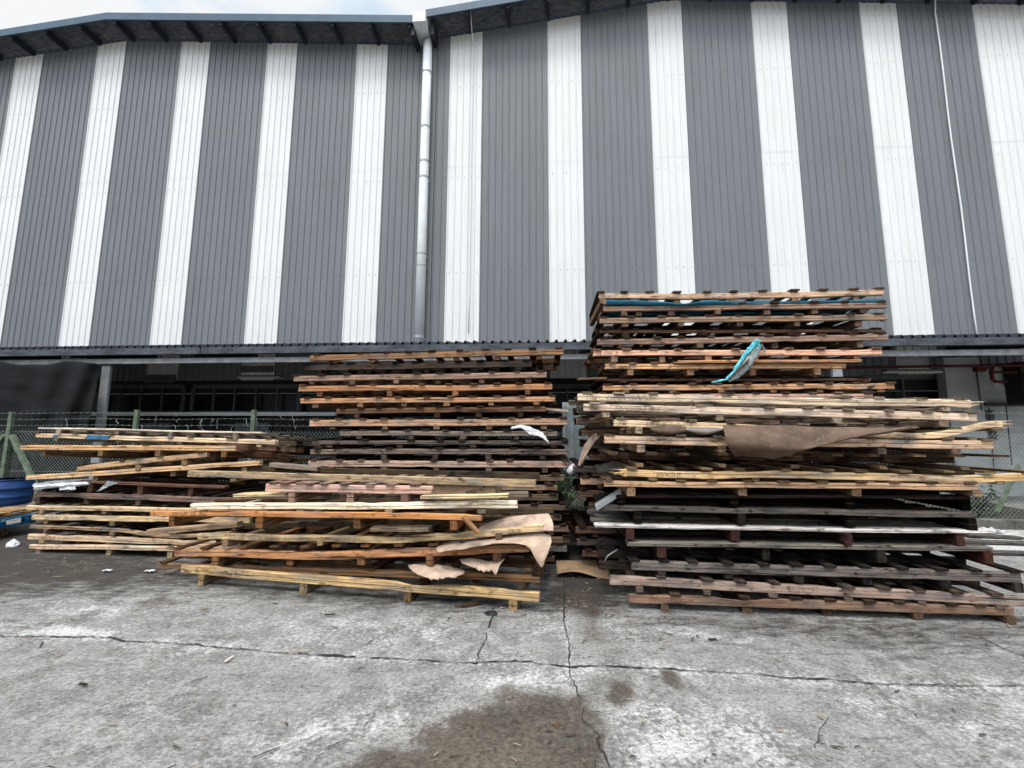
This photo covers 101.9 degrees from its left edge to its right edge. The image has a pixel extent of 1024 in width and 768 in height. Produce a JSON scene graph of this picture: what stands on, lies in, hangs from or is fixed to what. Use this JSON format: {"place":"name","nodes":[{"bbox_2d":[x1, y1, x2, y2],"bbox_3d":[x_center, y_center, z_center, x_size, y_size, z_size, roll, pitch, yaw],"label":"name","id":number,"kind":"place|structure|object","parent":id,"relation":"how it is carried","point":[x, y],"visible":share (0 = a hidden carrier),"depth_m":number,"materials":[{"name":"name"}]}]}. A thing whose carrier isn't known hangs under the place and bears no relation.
{"place":"outdoors","nodes":[
{"label":"outdoors","id":0,"kind":"place"},
{"bbox_2d":[0,507,38,517],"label":"block pallet","id":1,"kind":"object","parent":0,"point":[4,511],"visible":0.77,"depth_m":6.10,"materials":[{"name":"brown wood"}]},
{"bbox_2d":[0,476,34,506],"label":"plastic drum","id":2,"kind":"object","parent":1,"relation":"on","point":[16,490],"visible":0.83,"depth_m":6.40,"materials":[{"name":"plastic"}]},
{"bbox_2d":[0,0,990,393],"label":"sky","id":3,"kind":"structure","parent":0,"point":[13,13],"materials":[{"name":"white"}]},
{"bbox_2d":[0,482,1023,767],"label":"ground","id":4,"kind":"structure","parent":0,"point":[742,688],"depth_m":2.57,"materials":[{"name":"concrete"}]},
{"bbox_2d":[29,530,290,557],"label":"wooden pallet","id":5,"kind":"object","parent":4,"relation":"on","point":[112,549],"visible":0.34,"depth_m":5.08,"materials":[{"name":"brown wood"}]},
{"bbox_2d":[28,524,246,548],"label":"wooden pallet","id":6,"kind":"object","parent":5,"relation":"on","point":[91,536],"visible":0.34,"depth_m":5.09,"materials":[{"name":"brown wood"}]},
{"bbox_2d":[29,515,254,537],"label":"wooden pallet","id":7,"kind":"object","parent":6,"relation":"on","point":[90,525],"visible":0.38,"depth_m":5.16,"materials":[{"name":"brown wood"}]},
{"bbox_2d":[31,505,286,529],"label":"wooden pallet","id":8,"kind":"object","parent":7,"relation":"on","point":[114,519],"visible":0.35,"depth_m":5.13,"materials":[{"name":"brown wood"}]},
{"bbox_2d":[26,498,245,513],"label":"wooden pallet","id":9,"kind":"object","parent":8,"relation":"on","point":[113,506],"visible":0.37,"depth_m":5.19,"materials":[{"name":"brown wood"}]},
{"bbox_2d":[33,483,267,504],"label":"wooden pallet","id":10,"kind":"object","parent":9,"relation":"on","point":[130,493],"visible":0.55,"depth_m":5.21,"materials":[{"name":"brown wood"}]},
{"bbox_2d":[75,475,274,495],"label":"wooden pallet","id":11,"kind":"object","parent":10,"relation":"on","point":[193,485],"visible":0.84,"depth_m":5.37,"materials":[{"name":"brown wood"}]},
{"bbox_2d":[26,457,313,480],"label":"wooden pallet","id":12,"kind":"object","parent":11,"relation":"on","point":[148,472],"visible":0.9,"depth_m":5.20,"materials":[{"name":"brown wood"}]},
{"bbox_2d":[20,443,269,458],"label":"wooden pallet","id":13,"kind":"object","parent":12,"relation":"on","point":[145,450],"visible":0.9,"depth_m":5.26,"materials":[{"name":"brown wood"}]},
{"bbox_2d":[162,441,331,455],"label":"wooden pallet","id":14,"kind":"object","parent":13,"relation":"on","point":[282,449],"visible":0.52,"depth_m":5.38,"materials":[{"name":"brown wood"}]},
{"bbox_2d":[34,431,324,447],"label":"wooden pallet","id":15,"kind":"object","parent":14,"relation":"on","point":[159,439],"visible":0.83,"depth_m":5.21,"materials":[{"name":"brown wood"}]},
{"bbox_2d":[38,427,314,441],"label":"wooden pallet","id":16,"kind":"object","parent":15,"relation":"on","point":[235,435],"visible":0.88,"depth_m":5.32,"materials":[{"name":"brown wood"}]},
{"bbox_2d":[74,451,239,471],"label":"wooden pallet","id":17,"kind":"object","parent":12,"relation":"on","point":[201,457],"visible":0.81,"depth_m":5.17,"materials":[{"name":"brown wood"}]},
{"bbox_2d":[181,545,539,610],"bbox_3d":[-1.459,1.921,4.252,3.597,0.183,0.934,-1,-6,10],"label":"wooden pallet","id":18,"kind":"object","parent":4,"relation":"on","point":[308,582],"visible":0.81,"depth_m":3.91,"materials":[{"name":"brown wood"}]},
{"bbox_2d":[157,542,546,582],"bbox_3d":[-1.643,1.871,4.476,4.069,0.112,1.001,-3,-6,10],"label":"wooden pallet","id":19,"kind":"object","parent":18,"relation":"on","point":[376,569],"visible":0.48,"depth_m":4.06,"materials":[{"name":"brown wood"}]},
{"bbox_2d":[172,523,529,565],"bbox_3d":[-1.562,1.669,4.374,3.656,0.200,1.009,-5,-7,10],"label":"wooden pallet","id":20,"kind":"object","parent":19,"relation":"on","point":[311,550],"visible":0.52,"depth_m":4.03,"materials":[{"name":"brown wood"}]},
{"bbox_2d":[197,507,553,546],"bbox_3d":[-1.358,1.493,4.341,3.532,0.147,0.991,-5,-8,10],"label":"wooden pallet","id":21,"kind":"object","parent":20,"relation":"on","point":[268,534],"visible":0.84,"depth_m":4.11,"materials":[{"name":"brown wood"}]},
{"bbox_2d":[146,520,242,534],"bbox_3d":[-3.541,1.606,4.627,1.119,0.063,0.093,-7,-7,6],"label":"loose plank","id":22,"kind":"object","parent":21,"relation":"on","point":[193,528],"visible":1,"depth_m":4.59,"materials":[{"name":"brown wood"}]},
{"bbox_2d":[150,499,482,529],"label":"wooden pallet","id":23,"kind":"object","parent":21,"relation":"on","point":[263,519],"visible":0.82,"depth_m":3.96,"materials":[{"name":"brown wood"}]},
{"bbox_2d":[190,491,528,512],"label":"wooden pallet","id":24,"kind":"object","parent":23,"relation":"on","point":[481,506],"visible":0.81,"depth_m":3.93,"materials":[{"name":"brown wood"}]},
{"bbox_2d":[265,474,447,502],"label":"wooden pallet","id":25,"kind":"object","parent":24,"relation":"on","point":[298,490],"visible":0.67,"depth_m":3.96,"materials":[{"name":"brown wood"}]},
{"bbox_2d":[187,466,539,489],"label":"wooden pallet","id":26,"kind":"object","parent":25,"relation":"on","point":[454,477],"visible":0.95,"depth_m":4.24,"materials":[{"name":"brown wood"}]},
{"bbox_2d":[478,513,553,530],"bbox_3d":[0.021,1.265,3.739,0.752,0.215,0.196,-2,-7,18],"label":"hardboard sheet","id":27,"kind":"object","parent":21,"relation":"on","point":[528,520],"visible":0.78,"depth_m":3.73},
{"bbox_2d":[436,532,551,567],"bbox_3d":[-0.184,1.425,3.654,1.068,0.256,0.224,-1,-7,12],"label":"hardboard sheet","id":28,"kind":"object","parent":20,"relation":"on","point":[538,544],"visible":0.94,"depth_m":3.60,"materials":[{"name":"wood"}]},
{"bbox_2d":[352,532,554,561],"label":"wooden pallet","id":29,"kind":"object","parent":4,"relation":"on","point":[550,558],"visible":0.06,"depth_m":4.80,"materials":[{"name":"brown wood"}]},
{"bbox_2d":[338,524,566,553],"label":"wooden pallet","id":30,"kind":"object","parent":29,"relation":"on","point":[559,547],"visible":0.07,"depth_m":4.85,"materials":[{"name":"brown wood"}]},
{"bbox_2d":[316,531,569,545],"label":"wooden pallet","id":31,"kind":"object","parent":30,"relation":"on","point":[564,537],"visible":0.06,"depth_m":4.78,"materials":[{"name":"brown wood"}]},
{"bbox_2d":[319,510,568,534],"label":"wooden pallet","id":32,"kind":"object","parent":31,"relation":"on","point":[562,526],"visible":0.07,"depth_m":4.84,"materials":[{"name":"brown wood"}]},
{"bbox_2d":[318,503,561,520],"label":"wooden pallet","id":33,"kind":"object","parent":32,"relation":"on","point":[555,515],"visible":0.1,"depth_m":5.13,"materials":[{"name":"brown wood"}]},
{"bbox_2d":[314,490,566,511],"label":"wooden pallet","id":34,"kind":"object","parent":33,"relation":"on","point":[561,501],"visible":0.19,"depth_m":4.91,"materials":[{"name":"brown wood"}]},
{"bbox_2d":[501,490,557,503],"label":"wooden pallet","id":35,"kind":"object","parent":34,"relation":"on","point":[544,495],"visible":0.06,"depth_m":4.86,"materials":[{"name":"brown wood"}]},
{"bbox_2d":[502,481,556,492],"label":"wooden pallet","id":36,"kind":"object","parent":35,"relation":"on","point":[541,486],"visible":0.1,"depth_m":4.87,"materials":[{"name":"brown wood"}]},
{"bbox_2d":[334,466,563,482],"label":"wooden pallet","id":37,"kind":"object","parent":36,"relation":"on","point":[553,474],"visible":0.16,"depth_m":5.39,"materials":[{"name":"brown wood"}]},
{"bbox_2d":[308,454,568,472],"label":"wooden pallet","id":38,"kind":"object","parent":37,"relation":"on","point":[474,461],"visible":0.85,"depth_m":5.06,"materials":[{"name":"brown wood"}]},
{"bbox_2d":[310,444,568,459],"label":"wooden pallet","id":39,"kind":"object","parent":38,"relation":"on","point":[394,451],"visible":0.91,"depth_m":5.07,"materials":[{"name":"brown wood"}]},
{"bbox_2d":[311,437,568,447],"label":"wooden pallet","id":40,"kind":"object","parent":39,"relation":"on","point":[350,441],"visible":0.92,"depth_m":5.09,"materials":[{"name":"brown wood"}]},
{"bbox_2d":[340,429,556,438],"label":"wooden pallet","id":41,"kind":"object","parent":40,"relation":"on","point":[414,433],"visible":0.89,"depth_m":5.05,"materials":[{"name":"brown wood"}]},
{"bbox_2d":[309,417,567,430],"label":"wooden pallet","id":42,"kind":"object","parent":41,"relation":"on","point":[411,423],"visible":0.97,"depth_m":5.08,"materials":[{"name":"brown wood"}]},
{"bbox_2d":[336,405,547,419],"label":"wooden pallet","id":43,"kind":"object","parent":42,"relation":"on","point":[520,411],"visible":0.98,"depth_m":5.12,"materials":[{"name":"brown wood"}]},
{"bbox_2d":[300,395,556,409],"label":"wooden pallet","id":44,"kind":"object","parent":43,"relation":"on","point":[335,403],"visible":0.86,"depth_m":5.16,"materials":[{"name":"brown wood"}]},
{"bbox_2d":[298,382,551,397],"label":"wooden pallet","id":45,"kind":"object","parent":44,"relation":"on","point":[421,390],"visible":0.88,"depth_m":5.19,"materials":[{"name":"brown wood"}]},
{"bbox_2d":[292,370,546,385],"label":"wooden pallet","id":46,"kind":"object","parent":45,"relation":"on","point":[469,377],"visible":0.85,"depth_m":5.20,"materials":[{"name":"brown wood"}]},
{"bbox_2d":[303,359,532,379],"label":"wooden pallet","id":47,"kind":"object","parent":46,"relation":"on","point":[477,366],"visible":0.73,"depth_m":5.20,"materials":[{"name":"brown wood"}]},
{"bbox_2d":[310,347,563,370],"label":"wooden pallet","id":48,"kind":"object","parent":47,"relation":"on","point":[535,355],"visible":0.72,"depth_m":5.19,"materials":[{"name":"brown wood"}]},
{"bbox_2d":[0,358,938,488],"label":"ground floor wall","id":49,"kind":"structure","parent":4,"relation":"on","point":[162,394],"depth_m":12.10,"materials":[{"name":"grey"}]},
{"bbox_2d":[95,384,186,411],"bbox_3d":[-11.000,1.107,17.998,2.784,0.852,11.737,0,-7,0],"label":"window","id":50,"kind":"structure","parent":49,"relation":"in","point":[121,386],"depth_m":12.28,"materials":[{"name":"metal"}]},
{"bbox_2d":[0,12,422,380],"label":"warehouse","id":51,"kind":"structure","parent":49,"relation":"on","point":[195,178],"depth_m":12.95,"materials":[{"name":"metal"}]},
{"bbox_2d":[411,11,437,341],"bbox_3d":[-2.674,-5.936,12.184,0.672,10.120,1.103,0,-7,4],"label":"downpipe","id":52,"kind":"object","parent":51,"relation":"attached to","point":[424,34],"visible":0.97,"depth_m":12.20,"materials":[{"name":"white paint"}]},
{"bbox_2d":[189,384,300,411],"bbox_3d":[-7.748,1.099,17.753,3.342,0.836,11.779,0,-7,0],"label":"window","id":53,"kind":"structure","parent":49,"relation":"in","point":[220,386],"depth_m":12.05,"materials":[{"name":"metal"}]},
{"bbox_2d":[424,0,1023,377],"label":"warehouse","id":54,"kind":"structure","parent":49,"relation":"on","point":[683,146],"depth_m":11.82,"materials":[{"name":"metal"}]},
{"bbox_2d":[934,0,977,333],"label":"wall cable","id":55,"kind":"object","parent":54,"relation":"attached to","point":[963,227],"depth_m":11.24,"materials":[{"name":"white paint"}]},
{"bbox_2d":[0,333,1023,479],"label":"canopy","id":56,"kind":"object","parent":4,"relation":"on","point":[1006,344],"visible":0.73,"depth_m":9.44,"materials":[{"name":"metal"}]},
{"bbox_2d":[0,361,102,433],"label":"shade net","id":57,"kind":"object","parent":56,"relation":"hanging from","point":[65,388],"visible":0.91,"depth_m":9.59,"materials":[{"name":"fabric"}]},
{"bbox_2d":[846,364,1023,382],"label":"fire pipe","id":58,"kind":"object","parent":56,"relation":"attached to","point":[978,367],"visible":0.93,"depth_m":9.59,"materials":[{"name":"metal"}]},
{"bbox_2d":[1002,361,1023,404],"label":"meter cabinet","id":59,"kind":"object","parent":56,"relation":"attached to","point":[1014,387],"visible":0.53,"depth_m":9.61,"materials":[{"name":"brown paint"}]},
{"bbox_2d":[0,410,1023,518],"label":"chainlink fence","id":60,"kind":"object","parent":4,"relation":"on","point":[8,437],"visible":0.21,"depth_m":8.02,"materials":[{"name":"metal"}]},
{"bbox_2d":[562,402,589,474],"bbox_3d":[1.228,1.039,7.941,0.519,1.378,0.063,0,-7,4],"label":"metal sheet","id":61,"kind":"object","parent":60,"relation":"attached to","point":[573,447],"visible":0.35,"depth_m":7.95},
{"bbox_2d":[2,553,1023,767],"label":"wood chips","id":62,"kind":"object","parent":4,"relation":"on","point":[286,723],"visible":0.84,"depth_m":3.05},
{"bbox_2d":[556,560,609,578],"bbox_3d":[0.785,2.006,4.533,0.635,0.068,0.525,0,-7,0],"label":"flat carton","id":63,"kind":"object","parent":4,"relation":"on","point":[589,567],"visible":0.9,"depth_m":4.48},
{"bbox_2d":[582,535,854,569],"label":"wooden pallet","id":64,"kind":"object","parent":4,"relation":"on","point":[589,551],"visible":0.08,"depth_m":4.53,"materials":[{"name":"brown wood"}]},
{"bbox_2d":[571,521,725,549],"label":"wooden pallet","id":65,"kind":"object","parent":64,"relation":"on","point":[595,542],"visible":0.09,"depth_m":4.54,"materials":[{"name":"brown wood"}]},
{"bbox_2d":[568,509,616,536],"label":"wooden pallet","id":66,"kind":"object","parent":65,"relation":"on","point":[581,523],"visible":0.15,"depth_m":4.58,"materials":[{"name":"brown wood"}]},
{"bbox_2d":[584,501,594,517],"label":"wooden pallet","id":67,"kind":"object","parent":66,"relation":"on","point":[585,503],"depth_m":5.11,"materials":[{"name":"brown wood"}]},
{"bbox_2d":[586,497,595,507],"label":"wooden pallet","id":68,"kind":"object","parent":67,"relation":"on","point":[591,501],"visible":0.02,"depth_m":4.61,"materials":[{"name":"brown wood"}]},
{"bbox_2d":[573,478,604,496],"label":"wooden pallet","id":69,"kind":"object","parent":68,"relation":"on","point":[587,490],"visible":0.11,"depth_m":4.72,"materials":[{"name":"brown wood"}]},
{"bbox_2d":[577,472,840,487],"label":"wooden pallet","id":70,"kind":"object","parent":69,"relation":"on","point":[588,479],"visible":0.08,"depth_m":4.62,"materials":[{"name":"brown wood"}]},
{"bbox_2d":[569,458,826,476],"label":"wooden pallet","id":71,"kind":"object","parent":70,"relation":"on","point":[588,467],"visible":0.18,"depth_m":4.93,"materials":[{"name":"brown wood"}]},
{"bbox_2d":[587,448,791,463],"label":"wooden pallet","id":72,"kind":"object","parent":71,"relation":"on","point":[592,454],"visible":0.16,"depth_m":4.64,"materials":[{"name":"brown wood"}]},
{"bbox_2d":[579,439,838,451],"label":"wooden pallet","id":73,"kind":"object","parent":72,"relation":"on","point":[603,445],"visible":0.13,"depth_m":4.65,"materials":[{"name":"brown wood"}]},
{"bbox_2d":[578,428,690,437],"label":"wooden pallet","id":74,"kind":"object","parent":73,"relation":"on","point":[590,431],"visible":0.09,"depth_m":4.67,"materials":[{"name":"brown wood"}]},
{"bbox_2d":[574,416,866,427],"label":"wooden pallet","id":75,"kind":"object","parent":74,"relation":"on","point":[583,420],"visible":0.24,"depth_m":4.64,"materials":[{"name":"brown wood"}]},
{"bbox_2d":[573,406,594,417],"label":"wooden pallet","id":76,"kind":"object","parent":75,"relation":"on","point":[576,413],"visible":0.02,"depth_m":5.21,"materials":[{"name":"brown wood"}]},
{"bbox_2d":[597,391,874,398],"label":"wooden pallet","id":77,"kind":"object","parent":76,"relation":"on","point":[784,394],"visible":0.34,"depth_m":4.57,"materials":[{"name":"brown wood"}]},
{"bbox_2d":[595,382,895,393],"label":"wooden pallet","id":78,"kind":"object","parent":77,"relation":"on","point":[749,387],"visible":0.79,"depth_m":4.65,"materials":[{"name":"brown wood"}]},
{"bbox_2d":[589,376,870,389],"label":"wooden pallet","id":79,"kind":"object","parent":78,"relation":"on","point":[759,380],"visible":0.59,"depth_m":4.79,"materials":[{"name":"brown wood"}]},
{"bbox_2d":[595,362,845,383],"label":"wooden pallet","id":80,"kind":"object","parent":79,"relation":"on","point":[764,372],"visible":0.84,"depth_m":4.74,"materials":[{"name":"brown wood"}]},
{"bbox_2d":[583,347,881,372],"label":"wooden pallet","id":81,"kind":"object","parent":80,"relation":"on","point":[817,353],"visible":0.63,"depth_m":4.73,"materials":[{"name":"brown wood"}]},
{"bbox_2d":[588,332,887,358],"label":"wooden pallet","id":82,"kind":"object","parent":81,"relation":"on","point":[853,341],"visible":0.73,"depth_m":4.73,"materials":[{"name":"brown wood"}]},
{"bbox_2d":[589,327,884,347],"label":"wooden pallet","id":83,"kind":"object","parent":82,"relation":"on","point":[602,332],"visible":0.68,"depth_m":4.82,"materials":[{"name":"brown wood"}]},
{"bbox_2d":[591,312,889,339],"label":"wooden pallet","id":84,"kind":"object","parent":83,"relation":"on","point":[853,319],"visible":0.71,"depth_m":4.77,"materials":[{"name":"brown wood"}]},
{"bbox_2d":[600,300,886,334],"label":"wooden pallet","id":85,"kind":"object","parent":84,"relation":"on","point":[813,307],"visible":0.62,"depth_m":4.75,"materials":[{"name":"brown wood"}]},
{"bbox_2d":[607,310,848,317],"bbox_3d":[2.705,-0.847,5.205,3.085,0.160,0.721,0,-7,4],"label":"tarp","id":86,"kind":"object","parent":85,"relation":"on","point":[689,314],"visible":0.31,"depth_m":4.89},
{"bbox_2d":[589,287,884,325],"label":"wooden pallet","id":87,"kind":"object","parent":85,"relation":"on","point":[602,297],"visible":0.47,"depth_m":4.76,"materials":[{"name":"brown wood"}]},
{"bbox_2d":[606,299,882,312],"bbox_3d":[2.854,-0.946,5.144,3.467,0.203,0.941,0,-7,4],"label":"tarp","id":88,"kind":"object","parent":85,"relation":"on","point":[637,302],"visible":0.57,"depth_m":4.73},
{"bbox_2d":[616,569,1016,624],"bbox_3d":[2.540,1.896,3.857,3.018,0.149,0.912,0,-6,5],"label":"wooden pallet","id":89,"kind":"object","parent":4,"relation":"on","point":[825,605],"visible":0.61,"depth_m":3.46,"materials":[{"name":"brown wood"}]},
{"bbox_2d":[598,549,1023,609],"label":"wooden pallet","id":90,"kind":"object","parent":89,"relation":"on","point":[705,584],"visible":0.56,"depth_m":3.50,"materials":[{"name":"brown wood"}]},
{"bbox_2d":[615,535,1023,592],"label":"wooden pallet","id":91,"kind":"object","parent":90,"relation":"on","point":[942,571],"visible":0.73,"depth_m":3.56,"materials":[{"name":"brown wood"}]},
{"bbox_2d":[613,528,993,564],"bbox_3d":[2.487,1.472,3.920,2.958,0.148,0.882,-1,-6,5],"label":"wooden pallet","id":92,"kind":"object","parent":91,"relation":"on","point":[871,546],"visible":0.74,"depth_m":3.60,"materials":[{"name":"brown wood"}]},
{"bbox_2d":[587,508,995,545],"bbox_3d":[2.376,1.334,3.927,3.258,0.137,0.873,-1,-7,5],"label":"wooden pallet","id":93,"kind":"object","parent":92,"relation":"on","point":[623,523],"visible":0.84,"depth_m":3.67,"materials":[{"name":"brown wood"}]},
{"bbox_2d":[593,493,977,530],"bbox_3d":[2.347,1.197,3.959,3.046,0.151,0.875,0,-7,5],"label":"wooden pallet","id":94,"kind":"object","parent":93,"relation":"on","point":[632,508],"visible":0.85,"depth_m":3.65,"materials":[{"name":"brown wood"}]},
{"bbox_2d":[602,484,970,510],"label":"wooden pallet","id":95,"kind":"object","parent":94,"relation":"on","point":[954,501],"visible":0.81,"depth_m":3.71,"materials":[{"name":"brown wood"}]},
{"bbox_2d":[593,469,982,496],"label":"wooden pallet","id":96,"kind":"object","parent":95,"relation":"on","point":[627,485],"visible":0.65,"depth_m":3.60,"materials":[{"name":"brown wood"}]},
{"bbox_2d":[610,461,1023,484],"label":"wooden pallet","id":97,"kind":"object","parent":96,"relation":"on","point":[649,470],"visible":0.88,"depth_m":3.62,"materials":[{"name":"brown wood"}]},
{"bbox_2d":[598,449,1009,469],"bbox_3d":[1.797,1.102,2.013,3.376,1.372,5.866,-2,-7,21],"label":"wooden pallet","id":98,"kind":"object","parent":97,"relation":"on","point":[923,459],"visible":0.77,"depth_m":3.93,"materials":[{"name":"brown wood"}]},
{"bbox_2d":[592,433,995,453],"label":"wooden pallet","id":99,"kind":"object","parent":98,"relation":"on","point":[866,444],"visible":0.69,"depth_m":3.65,"materials":[{"name":"brown wood"}]},
{"bbox_2d":[589,417,1010,440],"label":"wooden pallet","id":100,"kind":"object","parent":99,"relation":"on","point":[630,427],"visible":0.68,"depth_m":3.68,"materials":[{"name":"brown wood"}]},
{"bbox_2d":[577,402,980,426],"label":"wooden pallet","id":101,"kind":"object","parent":100,"relation":"on","point":[704,413],"visible":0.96,"depth_m":3.69,"materials":[{"name":"brown wood"}]},
{"bbox_2d":[568,391,983,411],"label":"wooden pallet","id":102,"kind":"object","parent":101,"relation":"on","point":[731,400],"visible":0.9,"depth_m":3.69,"materials":[{"name":"brown wood"}]},
{"bbox_2d":[723,425,918,458],"bbox_3d":[2.631,0.488,3.480,1.626,0.292,0.232,-1,-7,6],"label":"hardboard sheet","id":103,"kind":"object","parent":100,"relation":"hanging from","point":[771,441],"visible":1,"depth_m":3.48,"materials":[{"name":"wood"}]},
{"bbox_2d":[929,357,1023,496],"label":"white wall","id":104,"kind":"structure","parent":4,"relation":"on","point":[968,383],"depth_m":10.29,"materials":[{"name":"paint"}]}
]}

